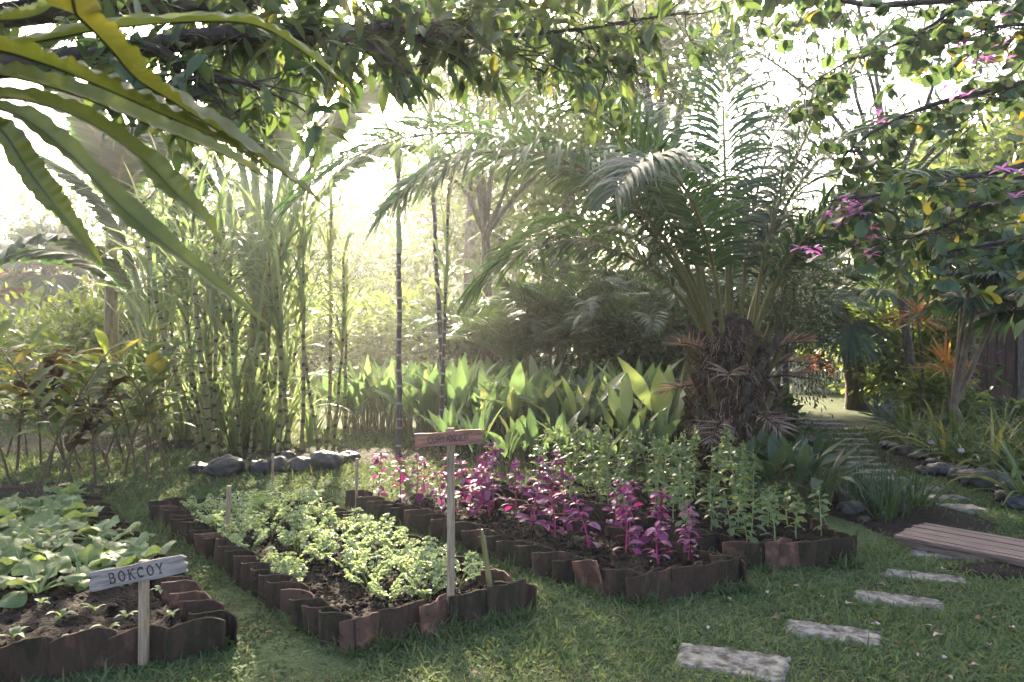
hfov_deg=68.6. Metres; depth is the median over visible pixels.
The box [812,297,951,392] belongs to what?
bush
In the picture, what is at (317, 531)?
celery plant
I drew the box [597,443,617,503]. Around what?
amaranth plant
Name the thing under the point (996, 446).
strappy lily
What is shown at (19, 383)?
galangal plant
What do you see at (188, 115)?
nest fern
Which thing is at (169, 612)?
seedling
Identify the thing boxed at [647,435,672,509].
amaranth plant
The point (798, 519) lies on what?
amaranth plant
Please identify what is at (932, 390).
bush
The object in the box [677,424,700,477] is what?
amaranth plant
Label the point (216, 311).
sugarcane
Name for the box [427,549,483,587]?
celery plant
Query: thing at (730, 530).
amaranth plant
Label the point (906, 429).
strappy lily
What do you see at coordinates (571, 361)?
bush
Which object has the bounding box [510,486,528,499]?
edging tile
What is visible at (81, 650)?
edging tile
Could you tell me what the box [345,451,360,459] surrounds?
rock
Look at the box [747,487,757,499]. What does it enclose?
edging tile
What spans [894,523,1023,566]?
wooden bridge
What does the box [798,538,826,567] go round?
edging tile
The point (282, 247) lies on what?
sugarcane
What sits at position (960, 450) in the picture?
plant label
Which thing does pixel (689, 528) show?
amaranth plant
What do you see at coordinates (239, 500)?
celery plant
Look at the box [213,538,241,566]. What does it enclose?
edging tile
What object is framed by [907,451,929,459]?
rock
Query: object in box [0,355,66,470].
galangal plant
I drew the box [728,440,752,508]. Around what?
amaranth plant
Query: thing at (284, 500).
plant
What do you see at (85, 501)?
edging tile
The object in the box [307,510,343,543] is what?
celery plant
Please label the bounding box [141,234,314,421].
sugarcane
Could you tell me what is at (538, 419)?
turmeric plant
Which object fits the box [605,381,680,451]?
turmeric plant
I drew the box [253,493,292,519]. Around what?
celery plant
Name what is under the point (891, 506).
marsh plant
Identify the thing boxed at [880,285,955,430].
cordyline
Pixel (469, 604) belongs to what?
edging tile
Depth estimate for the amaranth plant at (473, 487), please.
6.15 m
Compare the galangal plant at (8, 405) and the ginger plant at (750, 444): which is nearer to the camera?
the ginger plant at (750, 444)
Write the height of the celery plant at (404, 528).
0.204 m
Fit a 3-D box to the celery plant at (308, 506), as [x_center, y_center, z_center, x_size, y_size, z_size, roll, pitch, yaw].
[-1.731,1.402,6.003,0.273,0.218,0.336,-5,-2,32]
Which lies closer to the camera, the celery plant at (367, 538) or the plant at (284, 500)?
the celery plant at (367, 538)
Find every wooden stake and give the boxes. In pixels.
[225,485,231,538]
[271,453,273,490]
[355,458,358,510]
[481,529,492,586]
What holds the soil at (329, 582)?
on the ground at (850, 418)
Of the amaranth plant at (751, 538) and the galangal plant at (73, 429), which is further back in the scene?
the galangal plant at (73, 429)
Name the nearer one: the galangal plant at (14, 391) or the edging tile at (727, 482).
the edging tile at (727, 482)
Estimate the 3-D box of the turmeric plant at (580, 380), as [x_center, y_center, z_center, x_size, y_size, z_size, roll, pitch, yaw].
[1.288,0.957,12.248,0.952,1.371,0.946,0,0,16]
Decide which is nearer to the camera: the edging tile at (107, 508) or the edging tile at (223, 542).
the edging tile at (223, 542)
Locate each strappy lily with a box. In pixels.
[856,396,968,444]
[861,399,950,439]
[874,408,967,452]
[877,410,1017,468]
[886,391,981,440]
[897,400,1016,449]
[908,415,1022,469]
[914,402,1023,477]
[941,433,1023,504]
[942,406,1012,441]
[948,388,1023,441]
[949,393,1023,458]
[955,411,1015,453]
[957,417,1023,475]
[974,405,1023,446]
[984,431,1023,470]
[987,419,1023,462]
[1006,439,1023,481]
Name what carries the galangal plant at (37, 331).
on the ground at (850, 418)
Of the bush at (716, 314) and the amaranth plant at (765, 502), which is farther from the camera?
the bush at (716, 314)
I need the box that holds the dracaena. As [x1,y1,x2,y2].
[927,387,990,417]
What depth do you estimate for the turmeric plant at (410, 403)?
12.31 m
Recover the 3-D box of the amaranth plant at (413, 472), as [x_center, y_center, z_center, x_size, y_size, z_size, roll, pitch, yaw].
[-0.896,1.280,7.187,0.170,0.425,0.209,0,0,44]
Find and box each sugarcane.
[38,325,180,434]
[53,151,263,441]
[57,152,271,443]
[70,152,213,436]
[70,157,233,452]
[74,178,254,440]
[80,327,238,438]
[97,132,262,445]
[103,335,245,439]
[109,162,283,454]
[112,318,253,432]
[122,249,288,452]
[126,143,277,444]
[130,222,316,406]
[133,170,306,451]
[138,150,247,454]
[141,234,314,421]
[143,156,244,386]
[157,151,369,448]
[163,335,278,445]
[167,207,365,409]
[168,258,324,452]
[168,363,293,450]
[183,177,349,449]
[186,345,329,445]
[215,170,367,452]
[219,377,320,449]
[225,143,390,449]
[225,217,378,412]
[225,354,368,441]
[235,134,371,448]
[261,204,415,446]
[265,149,418,442]
[277,370,361,441]
[292,214,427,436]
[347,111,446,455]
[402,152,486,450]
[408,73,474,446]
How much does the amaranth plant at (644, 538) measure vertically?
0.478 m
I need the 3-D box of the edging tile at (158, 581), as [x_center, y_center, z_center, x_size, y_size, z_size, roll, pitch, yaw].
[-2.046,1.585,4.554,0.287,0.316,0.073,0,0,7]
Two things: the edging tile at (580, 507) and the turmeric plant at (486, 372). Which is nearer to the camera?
the edging tile at (580, 507)
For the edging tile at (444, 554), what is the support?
on the ground at (850, 418)
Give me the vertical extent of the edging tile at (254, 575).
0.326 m
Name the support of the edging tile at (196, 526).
on the ground at (850, 418)
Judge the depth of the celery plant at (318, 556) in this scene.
5.04 m
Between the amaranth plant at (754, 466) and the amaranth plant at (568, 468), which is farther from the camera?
the amaranth plant at (568, 468)
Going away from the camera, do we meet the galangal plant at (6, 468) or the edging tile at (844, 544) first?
the edging tile at (844, 544)
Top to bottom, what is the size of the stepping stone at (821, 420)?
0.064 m
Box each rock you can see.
[187,461,207,474]
[202,454,246,477]
[248,459,268,475]
[267,456,287,472]
[280,451,296,457]
[286,456,312,471]
[308,450,343,471]
[339,452,350,459]
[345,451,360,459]
[806,435,815,445]
[833,490,852,501]
[836,500,864,514]
[856,516,870,522]
[879,440,890,448]
[886,443,900,451]
[893,445,918,455]
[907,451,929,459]
[914,465,929,475]
[924,457,942,463]
[926,462,950,476]
[947,462,959,466]
[947,467,963,480]
[955,468,978,488]
[958,465,971,468]
[968,470,1008,492]
[993,480,1023,494]
[994,490,1010,502]
[1002,494,1023,511]
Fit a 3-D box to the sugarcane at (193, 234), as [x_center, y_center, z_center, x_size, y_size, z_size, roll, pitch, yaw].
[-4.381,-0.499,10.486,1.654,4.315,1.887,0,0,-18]
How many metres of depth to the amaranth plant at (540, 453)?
7.41 m
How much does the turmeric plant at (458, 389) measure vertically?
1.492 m
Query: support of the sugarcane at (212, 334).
on the earth border at (33, 442)
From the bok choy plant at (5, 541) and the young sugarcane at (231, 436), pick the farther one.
the young sugarcane at (231, 436)
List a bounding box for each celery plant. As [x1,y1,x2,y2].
[180,495,205,513]
[190,509,224,521]
[194,514,230,531]
[202,498,225,514]
[205,493,231,509]
[212,502,262,535]
[217,515,255,542]
[225,492,271,518]
[228,528,269,550]
[230,505,248,521]
[237,491,265,500]
[242,509,285,536]
[243,492,274,512]
[244,511,269,528]
[250,483,282,499]
[252,491,293,517]
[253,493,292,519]
[256,546,292,569]
[267,550,313,573]
[270,516,325,550]
[270,556,307,581]
[276,504,309,529]
[277,500,316,524]
[281,488,318,508]
[281,488,324,510]
[287,513,328,542]
[300,501,326,518]
[300,533,333,560]
[303,522,362,550]
[305,535,339,563]
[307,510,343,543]
[309,502,338,521]
[326,507,366,537]
[331,548,370,575]
[338,523,388,550]
[341,533,386,560]
[343,553,397,592]
[347,515,373,532]
[359,513,394,542]
[368,573,407,601]
[372,525,407,550]
[380,534,420,556]
[381,544,414,569]
[390,547,435,583]
[403,546,446,579]
[403,563,446,599]
[408,535,446,559]
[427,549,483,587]
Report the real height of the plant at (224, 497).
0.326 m
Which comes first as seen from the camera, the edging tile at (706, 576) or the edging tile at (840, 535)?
the edging tile at (706, 576)
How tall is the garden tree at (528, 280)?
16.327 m
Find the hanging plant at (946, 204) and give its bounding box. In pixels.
[922,57,960,255]
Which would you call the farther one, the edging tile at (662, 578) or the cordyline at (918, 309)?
the cordyline at (918, 309)
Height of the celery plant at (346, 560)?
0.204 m
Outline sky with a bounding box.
[0,0,1023,280]
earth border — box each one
[0,430,321,453]
[0,482,126,499]
[204,446,430,466]
[390,428,821,468]
[812,490,1003,536]
[865,443,1023,480]
[946,561,1023,580]
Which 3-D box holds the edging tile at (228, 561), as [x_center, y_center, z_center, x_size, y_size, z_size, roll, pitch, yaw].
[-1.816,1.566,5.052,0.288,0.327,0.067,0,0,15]
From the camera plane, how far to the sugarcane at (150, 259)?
10.70 m
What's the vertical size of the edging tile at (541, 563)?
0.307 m
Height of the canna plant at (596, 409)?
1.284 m
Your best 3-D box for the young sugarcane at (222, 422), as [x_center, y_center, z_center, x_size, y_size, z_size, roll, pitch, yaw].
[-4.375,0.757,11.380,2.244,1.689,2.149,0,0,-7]
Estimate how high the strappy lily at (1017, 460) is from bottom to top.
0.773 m
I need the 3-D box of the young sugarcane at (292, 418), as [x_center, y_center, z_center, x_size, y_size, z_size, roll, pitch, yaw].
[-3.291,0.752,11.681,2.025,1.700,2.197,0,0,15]
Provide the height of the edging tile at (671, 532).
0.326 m
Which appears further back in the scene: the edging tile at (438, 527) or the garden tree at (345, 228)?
the garden tree at (345, 228)
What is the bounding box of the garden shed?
[915,284,1023,419]
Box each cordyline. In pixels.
[805,351,834,397]
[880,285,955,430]
[905,326,981,429]
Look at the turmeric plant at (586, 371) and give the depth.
13.94 m
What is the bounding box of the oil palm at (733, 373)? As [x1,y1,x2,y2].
[269,13,1011,475]
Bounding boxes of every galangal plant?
[0,318,85,483]
[0,323,96,460]
[0,331,84,456]
[0,337,9,359]
[0,338,66,455]
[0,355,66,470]
[0,356,47,454]
[0,408,12,487]
[4,349,96,471]
[7,364,64,465]
[13,329,140,497]
[28,359,111,473]
[46,358,125,477]
[47,356,106,477]
[52,364,132,484]
[55,376,131,485]
[63,365,124,464]
[69,344,162,475]
[79,337,195,477]
[99,354,174,468]
[122,338,201,476]
[132,358,210,456]
[134,319,181,479]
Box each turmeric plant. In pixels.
[308,367,361,427]
[315,375,383,434]
[321,374,372,431]
[327,371,380,434]
[342,355,394,430]
[342,365,385,426]
[342,369,381,428]
[347,357,386,422]
[349,362,395,433]
[358,369,414,429]
[364,358,418,435]
[372,357,403,421]
[373,367,436,441]
[389,375,418,437]
[390,357,437,421]
[393,367,496,424]
[395,382,411,428]
[402,393,428,432]
[404,373,439,432]
[411,352,480,446]
[414,363,437,432]
[417,398,463,464]
[420,360,468,374]
[423,360,452,377]
[444,383,508,448]
[446,366,508,430]
[450,360,500,422]
[453,399,504,473]
[464,365,509,424]
[468,355,494,375]
[469,373,509,439]
[471,361,534,443]
[471,376,527,432]
[473,371,528,431]
[476,356,523,427]
[478,361,509,377]
[480,424,525,476]
[486,370,557,420]
[486,414,539,469]
[494,359,525,423]
[495,373,564,444]
[499,379,588,438]
[503,374,554,418]
[504,354,562,432]
[506,376,529,428]
[512,353,559,376]
[512,386,593,444]
[518,407,570,478]
[522,389,575,437]
[535,420,595,478]
[537,366,596,422]
[542,372,594,431]
[542,403,588,465]
[544,376,576,430]
[546,366,566,422]
[548,367,575,427]
[552,365,584,425]
[559,358,618,431]
[561,379,610,446]
[562,364,619,376]
[567,376,619,437]
[568,425,626,480]
[572,378,609,424]
[573,358,617,377]
[581,374,619,441]
[589,376,622,433]
[591,361,653,425]
[593,424,646,470]
[599,357,660,409]
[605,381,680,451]
[611,359,643,378]
[611,407,666,477]
[612,405,681,475]
[643,357,684,442]
[650,391,693,444]
[654,363,685,433]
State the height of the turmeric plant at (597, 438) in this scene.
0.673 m
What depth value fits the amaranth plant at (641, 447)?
7.24 m
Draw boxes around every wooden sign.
[88,555,187,665]
[415,428,482,606]
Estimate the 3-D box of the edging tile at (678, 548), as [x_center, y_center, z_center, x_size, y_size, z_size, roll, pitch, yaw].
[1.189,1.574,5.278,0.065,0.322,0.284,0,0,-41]
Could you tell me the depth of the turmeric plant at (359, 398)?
12.78 m
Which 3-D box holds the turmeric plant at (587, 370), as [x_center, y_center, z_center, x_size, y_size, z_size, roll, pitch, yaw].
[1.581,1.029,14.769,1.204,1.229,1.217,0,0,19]
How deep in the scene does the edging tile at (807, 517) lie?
6.13 m
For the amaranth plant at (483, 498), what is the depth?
6.41 m
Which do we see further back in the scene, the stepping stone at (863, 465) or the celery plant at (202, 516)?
the stepping stone at (863, 465)
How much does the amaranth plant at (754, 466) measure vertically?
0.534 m
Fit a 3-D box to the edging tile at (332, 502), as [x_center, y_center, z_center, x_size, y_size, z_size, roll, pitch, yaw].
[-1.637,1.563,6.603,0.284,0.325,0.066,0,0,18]
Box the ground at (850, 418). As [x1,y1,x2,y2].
[0,348,1023,681]
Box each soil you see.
[0,510,181,646]
[180,502,486,617]
[392,492,707,573]
[507,480,828,542]
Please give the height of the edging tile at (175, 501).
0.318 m
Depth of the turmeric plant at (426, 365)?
14.32 m
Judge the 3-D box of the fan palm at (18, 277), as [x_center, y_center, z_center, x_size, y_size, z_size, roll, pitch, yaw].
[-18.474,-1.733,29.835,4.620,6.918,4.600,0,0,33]
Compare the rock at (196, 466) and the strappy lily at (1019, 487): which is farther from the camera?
the rock at (196, 466)
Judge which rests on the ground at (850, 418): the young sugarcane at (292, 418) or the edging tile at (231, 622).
the edging tile at (231, 622)
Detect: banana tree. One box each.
[0,153,273,428]
[52,90,263,420]
[75,9,446,437]
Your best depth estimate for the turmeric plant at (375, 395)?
13.39 m
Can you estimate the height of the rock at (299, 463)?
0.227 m
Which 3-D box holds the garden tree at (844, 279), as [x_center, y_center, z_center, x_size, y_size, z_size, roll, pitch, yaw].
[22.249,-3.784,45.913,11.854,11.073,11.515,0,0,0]
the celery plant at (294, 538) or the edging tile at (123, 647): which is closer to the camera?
the edging tile at (123, 647)
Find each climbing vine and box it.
[965,62,1023,477]
[1006,111,1023,279]
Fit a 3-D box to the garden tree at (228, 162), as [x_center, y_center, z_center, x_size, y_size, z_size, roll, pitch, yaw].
[-11.076,-3.196,26.861,10.152,9.908,9.219,0,0,0]
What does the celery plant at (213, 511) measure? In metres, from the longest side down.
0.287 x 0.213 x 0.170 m
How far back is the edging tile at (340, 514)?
6.27 m
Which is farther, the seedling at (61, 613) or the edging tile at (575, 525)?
the edging tile at (575, 525)
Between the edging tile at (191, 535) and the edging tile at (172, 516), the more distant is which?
the edging tile at (172, 516)
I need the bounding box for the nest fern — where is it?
[0,0,358,324]
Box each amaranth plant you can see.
[370,452,388,496]
[391,456,407,501]
[408,453,428,493]
[415,458,436,501]
[428,470,457,513]
[440,454,465,498]
[455,459,470,495]
[459,466,488,516]
[462,470,494,513]
[469,453,491,504]
[474,453,504,515]
[482,442,505,507]
[500,458,525,512]
[514,486,543,521]
[519,456,552,530]
[525,423,551,482]
[531,439,550,488]
[533,450,566,519]
[534,472,569,537]
[550,425,571,484]
[552,467,578,531]
[560,424,585,496]
[561,440,585,496]
[565,493,600,548]
[579,430,596,491]
[584,440,606,497]
[591,417,609,476]
[596,433,613,481]
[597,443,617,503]
[602,480,626,526]
[606,429,638,498]
[612,454,635,506]
[613,426,640,489]
[613,487,643,554]
[616,481,643,544]
[633,430,659,496]
[636,487,672,548]
[642,505,674,563]
[647,435,665,487]
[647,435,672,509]
[647,437,667,495]
[659,434,672,480]
[662,476,685,521]
[667,432,691,504]
[668,437,692,503]
[675,430,701,492]
[675,477,698,522]
[675,499,695,526]
[676,504,703,559]
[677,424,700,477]
[685,449,704,500]
[695,442,724,510]
[699,484,721,530]
[704,474,721,518]
[705,438,728,492]
[709,439,730,485]
[716,491,740,536]
[719,424,747,494]
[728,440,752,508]
[732,451,755,504]
[732,481,750,524]
[733,505,758,542]
[740,490,765,535]
[741,450,766,508]
[757,487,787,540]
[759,482,781,526]
[759,483,779,519]
[778,482,796,524]
[784,493,807,538]
[808,486,834,535]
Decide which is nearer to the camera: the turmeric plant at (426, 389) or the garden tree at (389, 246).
the turmeric plant at (426, 389)
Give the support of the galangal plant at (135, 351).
on the ground at (850, 418)
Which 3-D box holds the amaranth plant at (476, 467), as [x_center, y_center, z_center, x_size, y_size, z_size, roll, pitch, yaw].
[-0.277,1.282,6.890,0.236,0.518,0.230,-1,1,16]
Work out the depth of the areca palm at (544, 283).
16.25 m
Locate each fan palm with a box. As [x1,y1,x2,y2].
[0,214,104,368]
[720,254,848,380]
[749,212,930,410]
[903,251,1023,342]
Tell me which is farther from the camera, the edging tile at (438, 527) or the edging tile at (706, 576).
the edging tile at (438, 527)
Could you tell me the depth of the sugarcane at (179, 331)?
11.28 m
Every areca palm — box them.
[402,294,548,374]
[410,296,608,416]
[440,264,693,372]
[485,258,692,363]
[526,291,724,377]
[537,253,816,419]
[693,257,878,383]
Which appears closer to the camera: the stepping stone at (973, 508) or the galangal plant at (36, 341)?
the stepping stone at (973, 508)
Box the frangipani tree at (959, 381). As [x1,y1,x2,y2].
[851,190,1023,434]
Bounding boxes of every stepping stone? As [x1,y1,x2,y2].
[676,643,790,681]
[786,619,883,647]
[796,418,842,421]
[803,422,847,425]
[813,427,853,430]
[822,432,862,435]
[831,438,868,441]
[836,443,872,447]
[836,449,877,452]
[845,462,887,466]
[847,456,880,459]
[854,469,896,473]
[854,589,943,611]
[862,476,908,481]
[884,568,967,584]
[893,485,948,492]
[907,547,978,562]
[913,493,971,502]
[935,503,987,512]
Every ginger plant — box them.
[711,435,765,486]
[719,422,791,484]
[722,429,818,494]
[735,429,826,489]
[749,434,858,503]
[761,432,870,490]
[778,441,876,506]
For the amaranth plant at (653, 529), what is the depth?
4.95 m
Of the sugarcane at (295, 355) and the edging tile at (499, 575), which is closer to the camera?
the edging tile at (499, 575)
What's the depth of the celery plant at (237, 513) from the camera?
6.17 m
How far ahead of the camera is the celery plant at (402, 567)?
4.63 m
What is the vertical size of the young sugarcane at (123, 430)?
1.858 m
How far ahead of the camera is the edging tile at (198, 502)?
6.83 m
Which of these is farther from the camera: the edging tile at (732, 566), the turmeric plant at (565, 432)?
the turmeric plant at (565, 432)
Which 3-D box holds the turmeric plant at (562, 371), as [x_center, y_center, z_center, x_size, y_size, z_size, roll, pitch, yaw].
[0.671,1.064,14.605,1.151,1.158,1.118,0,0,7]
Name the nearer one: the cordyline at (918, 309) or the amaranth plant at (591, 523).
the amaranth plant at (591, 523)
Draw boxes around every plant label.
[927,440,933,457]
[957,448,964,465]
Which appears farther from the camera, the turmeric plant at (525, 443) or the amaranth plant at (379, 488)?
the turmeric plant at (525, 443)
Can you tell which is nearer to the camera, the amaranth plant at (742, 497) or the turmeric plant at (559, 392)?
the amaranth plant at (742, 497)
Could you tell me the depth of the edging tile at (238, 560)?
4.91 m
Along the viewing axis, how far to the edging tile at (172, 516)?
6.19 m
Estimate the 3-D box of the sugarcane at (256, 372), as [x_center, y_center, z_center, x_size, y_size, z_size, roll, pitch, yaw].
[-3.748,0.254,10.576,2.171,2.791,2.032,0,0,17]
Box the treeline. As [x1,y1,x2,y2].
[15,222,1018,359]
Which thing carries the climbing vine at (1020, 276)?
on the ground at (850, 418)
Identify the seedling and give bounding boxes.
[0,626,28,637]
[35,597,50,603]
[47,608,77,621]
[79,603,105,610]
[90,622,119,627]
[113,610,137,618]
[150,585,162,593]
[167,609,178,616]
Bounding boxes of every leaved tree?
[635,0,1023,412]
[732,187,856,442]
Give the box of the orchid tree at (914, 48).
[680,0,1023,322]
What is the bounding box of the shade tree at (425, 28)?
[0,0,762,179]
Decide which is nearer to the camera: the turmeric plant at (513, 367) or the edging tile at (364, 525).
the edging tile at (364, 525)
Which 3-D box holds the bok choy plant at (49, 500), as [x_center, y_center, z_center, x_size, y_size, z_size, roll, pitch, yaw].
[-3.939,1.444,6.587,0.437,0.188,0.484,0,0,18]
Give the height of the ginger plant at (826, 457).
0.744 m
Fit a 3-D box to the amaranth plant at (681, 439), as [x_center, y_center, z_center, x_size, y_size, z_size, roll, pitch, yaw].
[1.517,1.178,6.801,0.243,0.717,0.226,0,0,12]
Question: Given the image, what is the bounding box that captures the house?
[0,250,123,379]
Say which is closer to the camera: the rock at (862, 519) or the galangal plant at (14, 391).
the rock at (862, 519)
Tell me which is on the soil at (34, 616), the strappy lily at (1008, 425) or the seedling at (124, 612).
the seedling at (124, 612)
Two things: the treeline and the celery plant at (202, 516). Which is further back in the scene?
the treeline
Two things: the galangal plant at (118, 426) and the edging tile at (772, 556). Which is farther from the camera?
the galangal plant at (118, 426)
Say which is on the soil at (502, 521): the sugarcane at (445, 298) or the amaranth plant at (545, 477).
the amaranth plant at (545, 477)
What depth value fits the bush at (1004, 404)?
12.42 m
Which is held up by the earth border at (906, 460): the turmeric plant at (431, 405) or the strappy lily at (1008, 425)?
the strappy lily at (1008, 425)
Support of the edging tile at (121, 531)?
on the ground at (850, 418)
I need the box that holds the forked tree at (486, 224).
[342,0,637,363]
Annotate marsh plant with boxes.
[821,462,893,497]
[829,468,923,522]
[840,480,870,505]
[843,475,912,510]
[847,470,895,493]
[855,464,911,505]
[859,477,932,518]
[863,475,933,509]
[873,463,964,509]
[879,470,938,497]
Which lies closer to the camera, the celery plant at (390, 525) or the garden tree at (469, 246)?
the celery plant at (390, 525)
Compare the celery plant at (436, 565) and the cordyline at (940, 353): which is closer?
the celery plant at (436, 565)
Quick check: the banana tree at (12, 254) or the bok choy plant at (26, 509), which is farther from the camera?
the banana tree at (12, 254)
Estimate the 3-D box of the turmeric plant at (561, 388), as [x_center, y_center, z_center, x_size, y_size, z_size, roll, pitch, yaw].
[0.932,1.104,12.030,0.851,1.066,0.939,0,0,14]
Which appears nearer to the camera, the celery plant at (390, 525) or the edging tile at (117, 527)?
the celery plant at (390, 525)
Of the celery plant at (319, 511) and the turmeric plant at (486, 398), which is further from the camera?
the turmeric plant at (486, 398)
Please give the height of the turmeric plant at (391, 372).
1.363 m
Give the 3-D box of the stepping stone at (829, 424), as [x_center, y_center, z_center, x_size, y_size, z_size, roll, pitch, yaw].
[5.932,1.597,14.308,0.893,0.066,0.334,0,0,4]
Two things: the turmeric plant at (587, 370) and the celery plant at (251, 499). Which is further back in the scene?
the turmeric plant at (587, 370)
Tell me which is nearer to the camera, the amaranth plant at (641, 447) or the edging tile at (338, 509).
the edging tile at (338, 509)
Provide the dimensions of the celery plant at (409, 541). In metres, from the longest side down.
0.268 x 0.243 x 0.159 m
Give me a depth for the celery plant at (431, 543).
5.08 m
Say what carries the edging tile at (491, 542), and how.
on the ground at (850, 418)
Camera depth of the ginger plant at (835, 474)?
7.19 m
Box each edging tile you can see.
[0,636,53,681]
[50,627,116,680]
[77,495,102,509]
[80,502,109,512]
[83,500,100,502]
[89,511,116,525]
[93,515,124,526]
[100,506,113,511]
[105,526,127,540]
[108,624,168,670]
[109,530,140,540]
[113,534,147,542]
[115,521,129,526]
[148,500,171,518]
[150,505,174,523]
[150,554,168,559]
[150,572,184,595]
[155,576,193,600]
[159,505,183,522]
[161,579,201,606]
[163,497,186,505]
[164,509,186,527]
[165,616,224,664]
[169,514,194,530]
[169,590,211,614]
[171,518,196,538]
[178,498,207,505]
[179,521,199,540]
[179,599,224,622]
[186,521,213,543]
[188,609,237,647]
[189,529,216,549]
[194,532,225,555]
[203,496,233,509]
[204,537,227,559]
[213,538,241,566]
[217,546,246,571]
[224,550,257,579]
[233,555,268,585]
[240,562,274,591]
[250,568,281,597]
[258,574,296,604]
[265,581,309,612]
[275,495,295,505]
[280,588,314,617]
[289,597,329,628]
[301,605,340,637]
[313,500,338,510]
[318,610,356,653]
[324,508,348,515]
[333,511,358,520]
[339,612,378,653]
[343,514,367,528]
[345,489,372,509]
[356,496,384,513]
[357,520,383,534]
[366,500,395,517]
[369,524,398,536]
[377,504,406,522]
[378,599,424,641]
[379,532,400,543]
[390,504,421,526]
[395,534,424,547]
[403,509,435,532]
[404,541,438,553]
[417,513,446,537]
[419,593,454,638]
[426,549,457,561]
[430,517,463,539]
[436,555,471,569]
[446,521,480,545]
[449,589,486,628]
[456,563,493,576]
[459,487,470,496]
[461,528,497,552]
[464,474,474,487]
[472,569,511,585]
[478,535,515,559]
[485,493,500,507]
[486,578,525,617]
[490,480,506,493]
[494,580,536,611]
[495,540,533,564]
[497,497,510,509]
[498,484,516,497]
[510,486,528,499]
[511,499,528,510]
[513,545,552,571]
[522,504,540,517]
[525,490,546,504]
[532,551,573,576]
[538,492,563,508]
[539,507,560,519]
[552,513,574,522]
[552,557,586,583]
[553,496,572,513]
[569,500,596,518]
[570,518,591,532]
[572,559,606,597]
[583,504,612,521]
[587,521,609,535]
[599,568,641,596]
[600,507,624,526]
[604,526,627,542]
[617,512,648,530]
[625,568,658,602]
[627,532,652,544]
[636,517,668,537]
[647,538,671,553]
[650,565,677,599]
[655,522,686,541]
[667,541,695,562]
[671,561,702,596]
[676,528,710,549]
[690,549,719,563]
[693,560,723,594]
[698,533,736,553]
[709,553,746,583]
[711,555,746,586]
[721,477,728,490]
[722,541,761,563]
[744,539,773,569]
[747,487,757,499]
[765,538,791,570]
[774,503,785,514]
[779,540,809,568]
[785,508,797,523]
[797,512,814,528]
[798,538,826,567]
[810,518,826,534]
[815,537,838,566]
[822,526,836,538]
[831,535,856,562]
[834,530,855,556]
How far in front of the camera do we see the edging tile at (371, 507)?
6.76 m
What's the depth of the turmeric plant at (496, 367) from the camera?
14.80 m
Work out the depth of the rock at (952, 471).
8.59 m
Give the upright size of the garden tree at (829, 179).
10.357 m
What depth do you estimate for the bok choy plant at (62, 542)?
5.06 m
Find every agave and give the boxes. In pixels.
[855,393,891,417]
[865,394,905,423]
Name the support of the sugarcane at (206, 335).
on the earth border at (33, 442)
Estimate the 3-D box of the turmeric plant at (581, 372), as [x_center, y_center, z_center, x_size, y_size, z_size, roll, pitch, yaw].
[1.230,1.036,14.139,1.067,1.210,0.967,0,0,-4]
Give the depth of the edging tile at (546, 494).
6.95 m
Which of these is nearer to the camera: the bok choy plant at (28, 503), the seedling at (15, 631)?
the seedling at (15, 631)
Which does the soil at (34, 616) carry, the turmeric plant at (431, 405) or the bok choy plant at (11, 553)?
the bok choy plant at (11, 553)
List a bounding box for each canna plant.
[547,372,624,455]
[596,373,645,469]
[604,357,691,465]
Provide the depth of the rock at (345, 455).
9.80 m
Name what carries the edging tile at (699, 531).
on the ground at (850, 418)
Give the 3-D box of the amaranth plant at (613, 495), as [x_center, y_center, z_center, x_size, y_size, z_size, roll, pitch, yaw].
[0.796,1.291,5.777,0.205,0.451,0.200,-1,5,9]
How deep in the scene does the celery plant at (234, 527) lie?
5.53 m
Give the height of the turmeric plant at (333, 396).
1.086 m
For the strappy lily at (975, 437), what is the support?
on the earth border at (906, 460)
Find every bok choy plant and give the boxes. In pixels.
[0,496,48,520]
[0,501,21,519]
[0,512,23,529]
[0,517,8,532]
[0,526,44,551]
[0,533,53,558]
[0,543,67,575]
[0,556,85,607]
[0,557,28,587]
[1,492,18,501]
[2,499,41,518]
[8,514,67,532]
[12,522,68,535]
[14,534,72,564]
[25,509,79,535]
[26,529,80,551]
[36,495,93,524]
[37,481,90,500]
[38,544,126,579]
[40,493,82,516]
[55,515,124,545]
[60,506,104,531]
[72,562,134,588]
[82,521,155,543]
[92,531,148,567]
[98,541,153,567]
[99,540,188,586]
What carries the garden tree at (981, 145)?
on the ground at (850, 418)
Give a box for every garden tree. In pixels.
[0,139,158,357]
[0,222,35,226]
[55,142,357,368]
[179,179,340,319]
[221,170,429,368]
[286,211,455,366]
[320,136,516,364]
[366,1,567,361]
[382,123,559,360]
[409,116,674,370]
[423,176,606,308]
[462,0,691,373]
[464,94,704,371]
[563,0,767,285]
[691,179,873,349]
[804,205,933,310]
[823,159,976,274]
[827,97,1019,276]
[856,50,1023,264]
[867,72,1023,280]
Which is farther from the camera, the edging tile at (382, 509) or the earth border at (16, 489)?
the earth border at (16, 489)
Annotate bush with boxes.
[0,255,184,411]
[0,280,127,423]
[30,271,240,398]
[158,291,337,403]
[176,258,360,388]
[278,268,451,391]
[312,263,480,375]
[381,263,560,371]
[468,238,670,373]
[551,262,733,429]
[582,261,737,418]
[769,378,815,446]
[789,341,844,392]
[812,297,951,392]
[819,197,967,407]
[838,265,1013,410]
[843,371,889,405]
[880,355,996,431]
[976,389,1023,434]
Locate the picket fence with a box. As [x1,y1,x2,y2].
[771,361,844,391]
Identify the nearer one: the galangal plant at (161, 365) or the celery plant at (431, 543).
the celery plant at (431, 543)
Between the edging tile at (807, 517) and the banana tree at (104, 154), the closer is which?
the edging tile at (807, 517)

